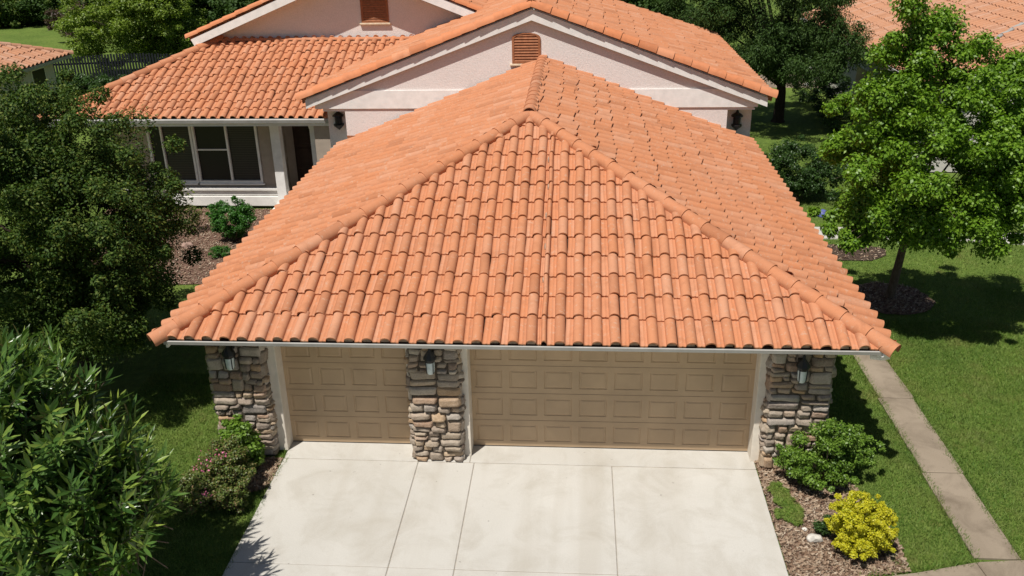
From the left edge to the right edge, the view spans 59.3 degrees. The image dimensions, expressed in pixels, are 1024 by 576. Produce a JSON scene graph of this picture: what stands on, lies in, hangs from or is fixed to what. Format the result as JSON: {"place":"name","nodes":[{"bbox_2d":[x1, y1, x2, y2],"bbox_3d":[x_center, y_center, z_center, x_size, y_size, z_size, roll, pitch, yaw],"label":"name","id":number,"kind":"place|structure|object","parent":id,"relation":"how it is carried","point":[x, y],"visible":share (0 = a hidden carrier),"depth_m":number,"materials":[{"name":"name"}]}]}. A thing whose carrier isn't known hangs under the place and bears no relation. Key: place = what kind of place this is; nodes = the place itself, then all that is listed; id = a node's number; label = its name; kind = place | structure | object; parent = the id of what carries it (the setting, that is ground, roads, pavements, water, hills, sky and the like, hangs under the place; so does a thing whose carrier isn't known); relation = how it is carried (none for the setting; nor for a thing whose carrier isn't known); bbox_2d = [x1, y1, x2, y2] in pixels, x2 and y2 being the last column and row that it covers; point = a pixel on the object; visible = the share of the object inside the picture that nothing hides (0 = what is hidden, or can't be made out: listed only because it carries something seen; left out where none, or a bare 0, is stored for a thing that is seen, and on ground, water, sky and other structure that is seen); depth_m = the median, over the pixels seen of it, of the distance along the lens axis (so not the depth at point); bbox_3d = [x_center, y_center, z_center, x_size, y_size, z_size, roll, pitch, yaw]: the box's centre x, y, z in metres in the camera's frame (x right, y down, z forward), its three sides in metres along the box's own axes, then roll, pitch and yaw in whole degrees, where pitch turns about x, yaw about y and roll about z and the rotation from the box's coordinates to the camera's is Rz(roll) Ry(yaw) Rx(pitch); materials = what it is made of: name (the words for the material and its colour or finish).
{"place":"outdoors","nodes":[
{"label":"outdoors","id":0,"kind":"place"},
{"bbox_2d":[222,441,788,575],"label":"driveway","id":1,"kind":"structure","parent":0,"point":[343,515],"depth_m":14.39,"materials":[{"name":"concrete"}]},
{"bbox_2d":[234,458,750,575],"bbox_3d":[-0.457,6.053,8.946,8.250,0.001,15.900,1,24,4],"label":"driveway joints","id":2,"kind":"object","parent":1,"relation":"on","point":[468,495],"visible":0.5,"depth_m":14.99,"materials":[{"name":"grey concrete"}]},
{"bbox_2d":[0,0,1023,575],"bbox_3d":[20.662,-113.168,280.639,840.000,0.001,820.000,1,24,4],"label":"lawn ground","id":3,"kind":"structure","parent":0,"point":[804,116],"depth_m":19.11,"materials":[{"name":"green plant"}]},
{"bbox_2d":[0,0,37,27],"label":"background tree","id":4,"kind":"object","parent":3,"relation":"on","point":[11,14],"visible":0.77,"depth_m":72.75,"materials":[{"name":"green plant"}]},
{"bbox_2d":[0,42,73,119],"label":"neighbour house","id":5,"kind":"structure","parent":3,"relation":"on","point":[37,62],"depth_m":40.67,"materials":[{"name":"tile"}]},
{"bbox_2d":[30,67,48,97],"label":"window","id":6,"kind":"structure","parent":5,"relation":"in","point":[39,74],"depth_m":41.10,"materials":[{"name":"black glass"}]},
{"bbox_2d":[16,0,60,24],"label":"background tree","id":7,"kind":"object","parent":3,"relation":"on","point":[39,8],"visible":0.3,"depth_m":73.01,"materials":[{"name":"green plant"}]},
{"bbox_2d":[44,0,102,42],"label":"purple shrub","id":8,"kind":"object","parent":3,"relation":"on","point":[56,14],"visible":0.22,"depth_m":63.78,"materials":[{"name":"green plant"}]},
{"bbox_2d":[43,0,111,29],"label":"background tree","id":9,"kind":"object","parent":3,"relation":"on","point":[48,3],"visible":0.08,"depth_m":68.56,"materials":[{"name":"green plant"}]},
{"bbox_2d":[54,67,127,95],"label":"shrub","id":10,"kind":"object","parent":3,"relation":"on","point":[80,78],"visible":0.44,"depth_m":46.11,"materials":[{"name":"green plant"}]},
{"bbox_2d":[0,322,187,575],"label":"oleander","id":11,"kind":"object","parent":3,"relation":"on","point":[73,494],"visible":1,"depth_m":10.96,"materials":[{"name":"green plant"}]},
{"bbox_2d":[0,62,209,373],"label":"dark tree","id":12,"kind":"object","parent":3,"relation":"on","point":[52,191],"visible":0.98,"depth_m":16.32,"materials":[{"name":"green plant"}]},
{"bbox_2d":[53,53,173,84],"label":"picket fence","id":13,"kind":"object","parent":3,"relation":"on","point":[132,61],"visible":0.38,"depth_m":47.90,"materials":[{"name":"black metal"}]},
{"bbox_2d":[50,0,207,73],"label":"round tree","id":14,"kind":"object","parent":3,"relation":"on","point":[127,29],"visible":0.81,"depth_m":49.22,"materials":[{"name":"green plant"}]},
{"bbox_2d":[105,0,212,46],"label":"background tree","id":15,"kind":"object","parent":3,"relation":"on","point":[198,8],"visible":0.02,"depth_m":60.04,"materials":[{"name":"green plant"}]},
{"bbox_2d":[91,208,271,283],"bbox_3d":[-8.884,-1.315,26.229,9.000,0.001,6.200,1,24,4],"label":"mulch bed","id":16,"kind":"object","parent":3,"relation":"on","point":[211,237],"visible":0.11,"depth_m":26.01,"materials":[{"name":"brown wood"}]},
{"bbox_2d":[181,242,193,248],"bbox_3d":[-9.319,-1.226,25.878,0.361,0.234,0.268,1,24,4],"label":"garden rock","id":17,"kind":"object","parent":16,"relation":"on","point":[185,245],"visible":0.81,"depth_m":25.77,"materials":[{"name":"beige stone"}]},
{"bbox_2d":[177,203,202,231],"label":"sparse shrub","id":18,"kind":"object","parent":16,"relation":"on","point":[193,208],"visible":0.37,"depth_m":26.89,"materials":[{"name":"green plant"}]},
{"bbox_2d":[208,244,231,258],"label":"small leafy shrub","id":19,"kind":"object","parent":16,"relation":"on","point":[220,251],"visible":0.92,"depth_m":25.07,"materials":[{"name":"green plant"}]},
{"bbox_2d":[205,195,256,240],"bbox_3d":[-8.117,-1.999,26.071,1.447,1.443,1.194,-9,25,-17],"label":"round shrub","id":20,"kind":"object","parent":16,"relation":"on","point":[239,214],"visible":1,"depth_m":25.82,"materials":[{"name":"green plant"}]},
{"bbox_2d":[90,207,935,575],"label":"mulch chips","id":21,"kind":"object","parent":16,"relation":"on","point":[268,469],"visible":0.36,"depth_m":14.47,"materials":[{"name":"brown wood"}]},
{"bbox_2d":[169,434,257,516],"bbox_3d":[-4.882,3.127,14.708,1.311,1.016,1.524,1,24,4],"label":"flowering shrub","id":22,"kind":"object","parent":3,"relation":"on","point":[222,479],"visible":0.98,"depth_m":14.53,"materials":[{"name":"green plant"}]},
{"bbox_2d":[186,0,251,24],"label":"background tree","id":23,"kind":"object","parent":3,"relation":"on","point":[218,9],"visible":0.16,"depth_m":57.83,"materials":[{"name":"green plant"}]},
{"bbox_2d":[37,0,901,468],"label":"house","id":24,"kind":"structure","parent":3,"relation":"on","point":[543,222],"depth_m":16.23,"materials":[{"name":"tile"}]},
{"bbox_2d":[145,126,199,184],"bbox_3d":[-10.833,-4.316,28.669,1.560,2.100,0.170,1,24,4],"label":"window","id":25,"kind":"structure","parent":24,"relation":"in","point":[184,163],"depth_m":28.73,"materials":[{"name":"glass"}]},
{"bbox_2d":[190,126,264,184],"bbox_3d":[-9.038,-4.298,28.539,2.200,2.100,0.170,1,24,4],"label":"window","id":26,"kind":"structure","parent":24,"relation":"in","point":[225,155],"depth_m":28.62,"materials":[{"name":"glass"}]},
{"bbox_2d":[292,126,312,181],"bbox_3d":[-6.639,-4.382,29.811,1.100,2.380,0.077,1,24,4],"label":"front door","id":27,"kind":"structure","parent":24,"relation":"in","point":[301,134],"depth_m":29.72,"materials":[{"name":"brown wood"}]},
{"bbox_2d":[266,346,412,449],"bbox_3d":[-2.961,1.821,15.793,2.502,2.340,0.450,1,24,4],"label":"garage door","id":28,"kind":"structure","parent":24,"relation":"in","point":[320,394],"depth_m":16.00,"materials":[{"name":"beige paint"}]},
{"bbox_2d":[460,349,769,460],"bbox_3d":[1.713,1.855,15.482,5.130,2.340,0.390,1,24,4],"label":"garage door","id":29,"kind":"structure","parent":24,"relation":"in","point":[519,398],"depth_m":15.66,"materials":[{"name":"beige paint"}]},
{"bbox_2d":[619,0,698,20],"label":"background tree","id":30,"kind":"object","parent":3,"relation":"on","point":[649,5],"visible":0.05,"depth_m":46.18,"materials":[{"name":"green plant"}]},
{"bbox_2d":[653,0,874,122],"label":"willowy tree","id":31,"kind":"object","parent":3,"relation":"on","point":[779,53],"visible":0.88,"depth_m":34.30,"materials":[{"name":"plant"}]},
{"bbox_2d":[764,134,849,200],"bbox_3d":[9.178,-3.802,28.555,3.349,2.082,2.370,1,24,4],"label":"hedge bush","id":32,"kind":"object","parent":3,"relation":"on","point":[806,179],"visible":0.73,"depth_m":28.12,"materials":[{"name":"green plant"}]},
{"bbox_2d":[793,0,823,13],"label":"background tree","id":33,"kind":"object","parent":3,"relation":"on","point":[806,5],"visible":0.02,"depth_m":60.97,"materials":[{"name":"green plant"}]},
{"bbox_2d":[790,70,853,131],"bbox_3d":[13.675,-8.488,39.019,2.412,2.130,8.771,1,24,4],"label":"bush","id":34,"kind":"object","parent":3,"relation":"on","point":[829,92],"visible":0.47,"depth_m":38.40,"materials":[{"name":"green plant"}]},
{"bbox_2d":[819,209,826,217],"bbox_3d":[9.435,-2.292,27.351,0.367,0.205,0.367,1,24,4],"label":"sprinkler cover","id":35,"kind":"object","parent":3,"relation":"on","point":[823,211],"visible":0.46,"depth_m":27.23,"materials":[{"name":"blue plastic"}]},
{"bbox_2d":[772,417,885,492],"bbox_3d":[5.267,2.692,14.833,1.850,1.314,1.351,1,24,4],"label":"green shrub","id":36,"kind":"object","parent":3,"relation":"on","point":[837,448],"visible":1,"depth_m":14.60,"materials":[{"name":"green plant"}]},
{"bbox_2d":[757,467,908,575],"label":"mulch bed","id":37,"kind":"object","parent":3,"relation":"on","point":[798,550],"visible":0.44,"depth_m":13.65,"materials":[{"name":"brown wood"}]},
{"bbox_2d":[766,481,804,526],"bbox_3d":[4.403,3.468,14.454,0.537,0.227,1.172,1,24,4],"label":"tuft","id":38,"kind":"object","parent":37,"relation":"on","point":[790,511],"visible":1,"depth_m":14.34,"materials":[{"name":"green plant"}]},
{"bbox_2d":[806,533,822,542],"bbox_3d":[4.613,3.816,13.694,0.253,0.145,0.151,1,24,4],"label":"garden rock","id":39,"kind":"object","parent":37,"relation":"on","point":[813,537],"visible":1,"depth_m":13.64,"materials":[{"name":"white stone"}]},
{"bbox_2d":[811,513,833,536],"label":"shrub","id":40,"kind":"object","parent":37,"relation":"on","point":[821,528],"visible":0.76,"depth_m":13.70,"materials":[{"name":"green plant"}]},
{"bbox_2d":[823,490,898,560],"bbox_3d":[5.202,3.497,13.283,1.044,1.076,1.042,1,24,4],"label":"yellow shrub","id":41,"kind":"object","parent":37,"relation":"on","point":[854,527],"visible":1,"depth_m":13.09,"materials":[{"name":"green plant"}]},
{"bbox_2d":[827,244,885,259],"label":"mulch bed","id":42,"kind":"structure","parent":3,"relation":"on","point":[850,256],"depth_m":24.42,"materials":[{"name":"wood"}]},
{"bbox_2d":[859,282,934,314],"bbox_3d":[9.193,0.234,21.776,1.932,0.001,1.941,1,24,4],"label":"mulch ring tree","id":43,"kind":"object","parent":3,"relation":"on","point":[899,308],"visible":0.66,"depth_m":21.57,"materials":[{"name":"brown wood"}]},
{"bbox_2d":[807,0,1023,298],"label":"shade tree","id":44,"kind":"object","parent":43,"relation":"on","point":[982,199],"visible":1,"depth_m":17.58,"materials":[{"name":"green plant"}]},
{"bbox_2d":[800,0,1023,171],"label":"neighbour house","id":45,"kind":"structure","parent":3,"relation":"on","point":[1003,20],"depth_m":35.67,"materials":[{"name":"tile"}]},
{"bbox_2d":[855,64,868,91],"bbox_3d":[15.022,-8.934,38.677,0.057,1.200,1.600,1,24,4],"label":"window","id":46,"kind":"structure","parent":45,"relation":"in","point":[860,70],"depth_m":38.67,"materials":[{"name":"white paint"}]},
{"bbox_2d":[814,227,1023,244],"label":"garden walk","id":47,"kind":"structure","parent":3,"relation":"on","point":[825,236],"depth_m":25.58,"materials":[{"name":"concrete"}]},
{"bbox_2d":[892,560,1023,575],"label":"front walk","id":48,"kind":"structure","parent":3,"relation":"on","point":[1004,568],"depth_m":13.04,"materials":[{"name":"concrete"}]},
{"label":"left mulch bed","id":49,"kind":"structure","parent":3,"relation":"on","visible":0},
{"bbox_2d":[218,413,265,471],"bbox_3d":[-4.665,2.719,15.545,0.786,1.076,0.628,8,25,20],"label":"leafy shrub","id":50,"kind":"object","parent":49,"relation":"on","point":[238,427],"visible":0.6,"depth_m":15.40,"materials":[{"name":"green plant"}]},
{"bbox_2d":[760,75,814,87],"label":"road","id":51,"kind":"structure","parent":0,"point":[772,85],"depth_m":45.88,"materials":[{"name":"grey asphalt"}]},
{"bbox_2d":[854,355,1020,560],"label":"side path","id":52,"kind":"structure","parent":0,"point":[977,524],"depth_m":15.31,"materials":[{"name":"concrete"}]}
]}

